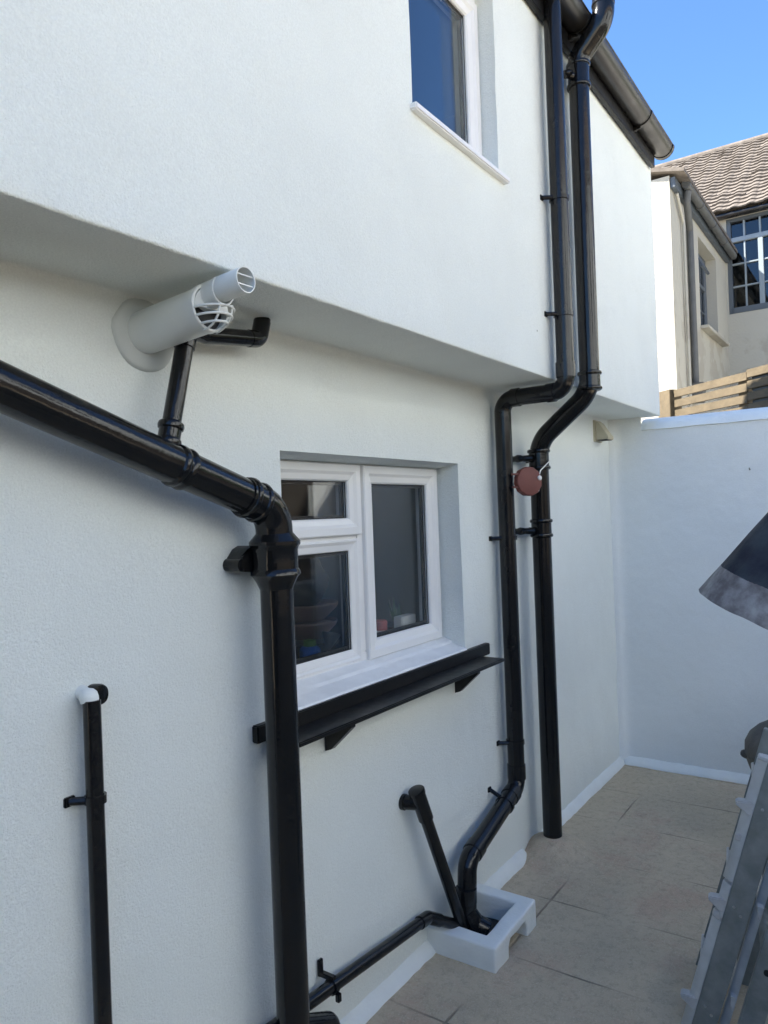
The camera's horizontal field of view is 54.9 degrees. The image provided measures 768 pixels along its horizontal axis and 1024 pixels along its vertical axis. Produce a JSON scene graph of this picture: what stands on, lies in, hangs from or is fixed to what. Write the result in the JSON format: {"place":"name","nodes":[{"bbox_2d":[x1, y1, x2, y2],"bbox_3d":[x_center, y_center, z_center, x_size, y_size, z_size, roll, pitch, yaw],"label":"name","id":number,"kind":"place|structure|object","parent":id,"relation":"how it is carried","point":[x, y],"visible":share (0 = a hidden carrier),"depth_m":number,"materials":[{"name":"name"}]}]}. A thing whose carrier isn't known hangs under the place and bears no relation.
{"place":"outdoors","nodes":[
{"label":"outdoors","id":0,"kind":"place"},
{"bbox_2d":[299,639,320,657],"bbox_3d":[-0.254,0.484,2.540,0.073,0.088,0.073,-2,0,35],"label":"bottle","id":1,"kind":"object","parent":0,"point":[309,647],"visible":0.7,"depth_m":2.52,"materials":[{"name":"blue plastic"}]},
{"bbox_2d":[293,557,329,606],"bbox_3d":[-0.327,0.244,2.671,0.205,0.219,0.261,-2,0,35],"label":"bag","id":2,"kind":"object","parent":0,"point":[310,587],"visible":0.5,"depth_m":2.62,"materials":[{"name":"fabric"}]},
{"bbox_2d":[366,765,767,1023],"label":"paving","id":3,"kind":"structure","parent":0,"point":[618,881],"depth_m":2.68,"materials":[{"name":"beige stone"}]},
{"bbox_2d":[0,0,659,1023],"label":"house","id":4,"kind":"structure","parent":3,"relation":"on","point":[356,186],"depth_m":1.86,"materials":[{"name":"white paint"}]},
{"bbox_2d":[63,684,112,1023],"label":"waste pipe","id":5,"kind":"object","parent":4,"relation":"attached to","point":[92,698],"visible":1,"depth_m":1.47,"materials":[{"name":"black plastic"}]},
{"bbox_2d":[0,360,339,1023],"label":"soil pipe","id":6,"kind":"object","parent":4,"relation":"attached to","point":[267,557],"visible":1,"depth_m":1.79,"materials":[{"name":"black paint"}]},
{"bbox_2d":[157,317,270,445],"bbox_3d":[-0.384,-0.299,1.710,0.093,0.387,0.402,-2,0,35],"label":"waste pipe","id":7,"kind":"object","parent":6,"relation":"attached to","point":[170,426],"visible":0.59,"depth_m":1.62,"materials":[{"name":"black paint"}]},
{"bbox_2d":[111,266,254,371],"bbox_3d":[-0.405,-0.400,1.559,0.329,0.163,0.164,-2,0,35],"label":"boiler flue","id":8,"kind":"object","parent":4,"relation":"attached to","point":[147,335],"visible":1,"depth_m":1.55,"materials":[{"name":"white plastic"}]},
{"bbox_2d":[333,622,393,648],"bbox_3d":[-0.236,0.545,2.730,0.450,0.035,1.600,-2,0,35],"label":"worktop","id":9,"kind":"object","parent":4,"relation":"attached to","point":[339,644],"visible":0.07,"depth_m":3.05,"materials":[{"name":"grey"}]},
{"bbox_2d":[295,638,339,658],"bbox_3d":[-0.281,0.498,2.711,0.240,0.062,0.240,-2,0,35],"label":"bowl","id":10,"kind":"object","parent":9,"relation":"on","point":[320,643],"visible":0.13,"depth_m":2.66,"materials":[{"name":"grey"}]},
{"bbox_2d":[295,616,337,639],"bbox_3d":[-0.284,0.428,2.711,0.230,0.062,0.230,-2,0,35],"label":"bowl","id":11,"kind":"object","parent":10,"relation":"on","point":[309,630],"visible":0.52,"depth_m":2.64,"materials":[{"name":"brown ceramic"}]},
{"bbox_2d":[294,599,337,621],"bbox_3d":[-0.286,0.363,2.712,0.240,0.062,0.240,-2,0,35],"label":"bowl","id":12,"kind":"object","parent":11,"relation":"on","point":[322,609],"visible":0.55,"depth_m":2.63,"materials":[{"name":"brown ceramic"}]},
{"bbox_2d":[322,631,339,650],"bbox_3d":[-0.188,0.469,2.637,0.067,0.096,0.066,-2,0,35],"label":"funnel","id":13,"kind":"object","parent":9,"relation":"on","point":[330,639],"visible":0.84,"depth_m":2.61,"materials":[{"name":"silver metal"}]},
{"bbox_2d":[376,619,386,631],"bbox_3d":[-0.013,0.461,2.749,0.056,0.118,0.056,-2,0,35],"label":"jar","id":14,"kind":"object","parent":9,"relation":"on","point":[381,624],"visible":0.38,"depth_m":2.73,"materials":[{"name":"red"}]},
{"bbox_2d":[387,597,401,629],"bbox_3d":[0.046,0.425,2.933,0.069,0.186,0.069,-2,0,-11],"label":"plant","id":15,"kind":"object","parent":9,"relation":"on","point":[394,611],"visible":0.44,"depth_m":2.91,"materials":[{"name":"green plant"}]},
{"bbox_2d":[394,613,415,627],"bbox_3d":[0.083,0.458,2.878,0.040,0.113,0.100,-2,0,35],"label":"box","id":16,"kind":"object","parent":9,"relation":"on","point":[404,619],"visible":0.4,"depth_m":2.85,"materials":[{"name":"white"}]},
{"bbox_2d":[266,910,461,1023],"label":"waste pipe","id":17,"kind":"object","parent":4,"relation":"attached to","point":[332,985],"visible":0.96,"depth_m":2.17,"materials":[{"name":"black plastic"}]},
{"bbox_2d":[280,460,466,709],"bbox_3d":[-0.052,0.196,2.459,0.173,0.717,1.007,-2,0,35],"label":"window","id":18,"kind":"structure","parent":4,"relation":"in","point":[366,656],"depth_m":2.45,"materials":[{"name":"white plastic"}]},
{"bbox_2d":[252,643,503,750],"bbox_3d":[0.086,0.605,2.394,0.123,0.144,1.308,-2,0,35],"label":"wall shelf","id":19,"kind":"object","parent":4,"relation":"attached to","point":[333,721],"depth_m":2.27,"materials":[{"name":"black paint"}]},
{"bbox_2d":[398,785,469,929],"bbox_3d":[0.168,1.179,2.498,0.096,0.563,0.269,-2,0,44],"label":"waste pipe","id":20,"kind":"object","parent":4,"relation":"attached to","point":[415,798],"visible":0.96,"depth_m":2.45,"materials":[{"name":"black plastic"}]},
{"bbox_2d":[410,0,509,184],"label":"window","id":21,"kind":"structure","parent":4,"relation":"in","point":[467,138],"depth_m":2.54,"materials":[{"name":"white plastic"}]},
{"bbox_2d":[456,0,575,934],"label":"downpipe","id":22,"kind":"object","parent":4,"relation":"attached to","point":[476,846],"visible":0.95,"depth_m":2.86,"materials":[{"name":"black plastic"}]},
{"bbox_2d":[513,0,614,838],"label":"soil pipe","id":23,"kind":"object","parent":4,"relation":"attached to","point":[566,414],"visible":0.95,"depth_m":3.09,"materials":[{"name":"black paint"}]},
{"bbox_2d":[511,460,550,495],"bbox_3d":[0.647,-0.145,3.076,0.079,0.157,0.316,-2,0,43],"label":"cord reel","id":24,"kind":"object","parent":23,"relation":"hanging from","point":[527,481],"visible":1,"depth_m":3.00,"materials":[{"name":"red plastic"}]},
{"bbox_2d":[593,420,612,442],"bbox_3d":[1.226,-0.453,4.138,0.084,0.120,0.124,-2,0,35],"label":"vent cover","id":25,"kind":"object","parent":4,"relation":"attached to","point":[601,432],"visible":1,"depth_m":4.11,"materials":[{"name":"beige plastic"}]},
{"bbox_2d":[560,0,674,159],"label":"gutter","id":26,"kind":"object","parent":4,"relation":"attached to","point":[607,65],"visible":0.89,"depth_m":3.47,"materials":[{"name":"black plastic"}]},
{"bbox_2d":[427,883,535,973],"bbox_3d":[0.347,1.457,2.605,0.266,0.107,0.340,-2,0,35],"label":"gully box","id":27,"kind":"object","parent":3,"relation":"on","point":[513,913],"visible":0.85,"depth_m":2.51,"materials":[{"name":"white concrete"}]},
{"bbox_2d":[486,917,498,933],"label":"dirt","id":28,"kind":"structure","parent":27,"relation":"in","point":[494,922],"depth_m":2.67,"materials":[{"name":"soil"}]},
{"bbox_2d":[607,407,767,784],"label":"garden wall","id":29,"kind":"structure","parent":3,"relation":"on","point":[688,502],"depth_m":4.12,"materials":[{"name":"white paint"}]},
{"bbox_2d":[680,727,767,1023],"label":"ladder","id":30,"kind":"object","parent":3,"relation":"on","point":[733,952],"visible":0.99,"depth_m":2.04,"materials":[{"name":"grey metal"}]},
{"bbox_2d":[699,512,767,629],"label":"parasol","id":31,"kind":"object","parent":3,"relation":"on","point":[736,582],"visible":1,"depth_m":2.23,"materials":[{"name":"fabric"}]},
{"bbox_2d":[583,0,767,164],"label":"sky","id":32,"kind":"structure","parent":0,"point":[700,66],"materials":[{"name":"blue"}]},
{"bbox_2d":[740,720,767,768],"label":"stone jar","id":33,"kind":"object","parent":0,"point":[752,740],"visible":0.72,"depth_m":3.19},
{"label":"ground","id":34,"kind":"structure","parent":0,"visible":0},
{"bbox_2d":[641,133,767,422],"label":"house","id":35,"kind":"structure","parent":34,"relation":"on","point":[710,220],"depth_m":10.94,"materials":[{"name":"paint"}]},
{"bbox_2d":[698,253,729,346],"bbox_3d":[4.551,-3.132,10.527,0.370,1.400,1.600,-2,0,35],"label":"window","id":36,"kind":"structure","parent":35,"relation":"in","point":[703,270],"depth_m":10.72,"materials":[{"name":"grey"}]},
{"bbox_2d":[726,210,767,314],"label":"window","id":37,"kind":"structure","parent":35,"relation":"in","point":[747,273],"depth_m":11.53,"materials":[{"name":"grey"}]},
{"bbox_2d":[658,364,767,417],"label":"fence","id":38,"kind":"object","parent":34,"relation":"on","point":[752,392],"visible":0.56,"depth_m":5.19,"materials":[{"name":"brown wood"}]}
]}

